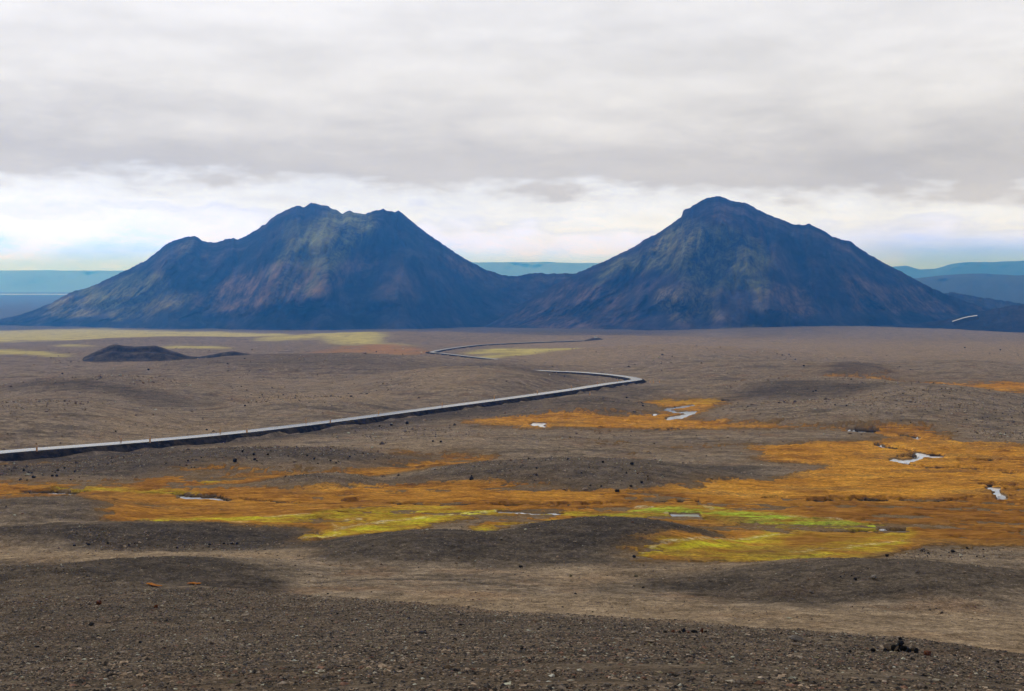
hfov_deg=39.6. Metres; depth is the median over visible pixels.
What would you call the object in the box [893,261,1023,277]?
hills
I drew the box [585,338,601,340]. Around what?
road
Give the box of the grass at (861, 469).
[0,369,1023,562]
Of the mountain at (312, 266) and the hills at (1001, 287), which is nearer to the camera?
the mountain at (312, 266)
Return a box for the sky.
[0,0,1023,270]
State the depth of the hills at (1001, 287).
6217.48 m
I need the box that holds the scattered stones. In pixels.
[0,345,1023,622]
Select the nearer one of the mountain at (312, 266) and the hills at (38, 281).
the mountain at (312, 266)
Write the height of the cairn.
0.626 m
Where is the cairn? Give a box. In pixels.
[883,637,919,653]
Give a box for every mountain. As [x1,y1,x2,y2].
[0,203,575,329]
[485,196,989,329]
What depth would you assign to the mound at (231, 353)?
881.34 m
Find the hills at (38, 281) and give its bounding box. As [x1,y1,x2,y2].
[0,262,598,291]
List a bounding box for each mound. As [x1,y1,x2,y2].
[82,344,207,361]
[201,351,250,357]
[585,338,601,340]
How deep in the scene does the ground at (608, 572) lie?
202.13 m
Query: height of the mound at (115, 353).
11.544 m
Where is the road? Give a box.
[0,315,978,462]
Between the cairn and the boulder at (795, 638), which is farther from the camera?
the boulder at (795, 638)
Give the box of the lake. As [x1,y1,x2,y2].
[0,294,66,294]
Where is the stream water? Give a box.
[32,405,1006,531]
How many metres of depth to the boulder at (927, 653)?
54.26 m
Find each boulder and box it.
[789,635,802,641]
[924,650,930,655]
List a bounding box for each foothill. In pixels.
[877,305,1023,331]
[945,292,1023,309]
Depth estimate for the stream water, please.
258.25 m
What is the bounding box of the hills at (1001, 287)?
[914,273,1023,303]
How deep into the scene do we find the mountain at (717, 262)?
2944.47 m
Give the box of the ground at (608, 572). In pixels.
[0,292,1023,690]
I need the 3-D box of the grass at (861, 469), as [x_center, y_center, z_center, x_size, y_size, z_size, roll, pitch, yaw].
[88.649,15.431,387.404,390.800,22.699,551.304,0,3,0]
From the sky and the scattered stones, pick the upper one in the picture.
the sky
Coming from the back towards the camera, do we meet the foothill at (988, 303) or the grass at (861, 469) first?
the foothill at (988, 303)

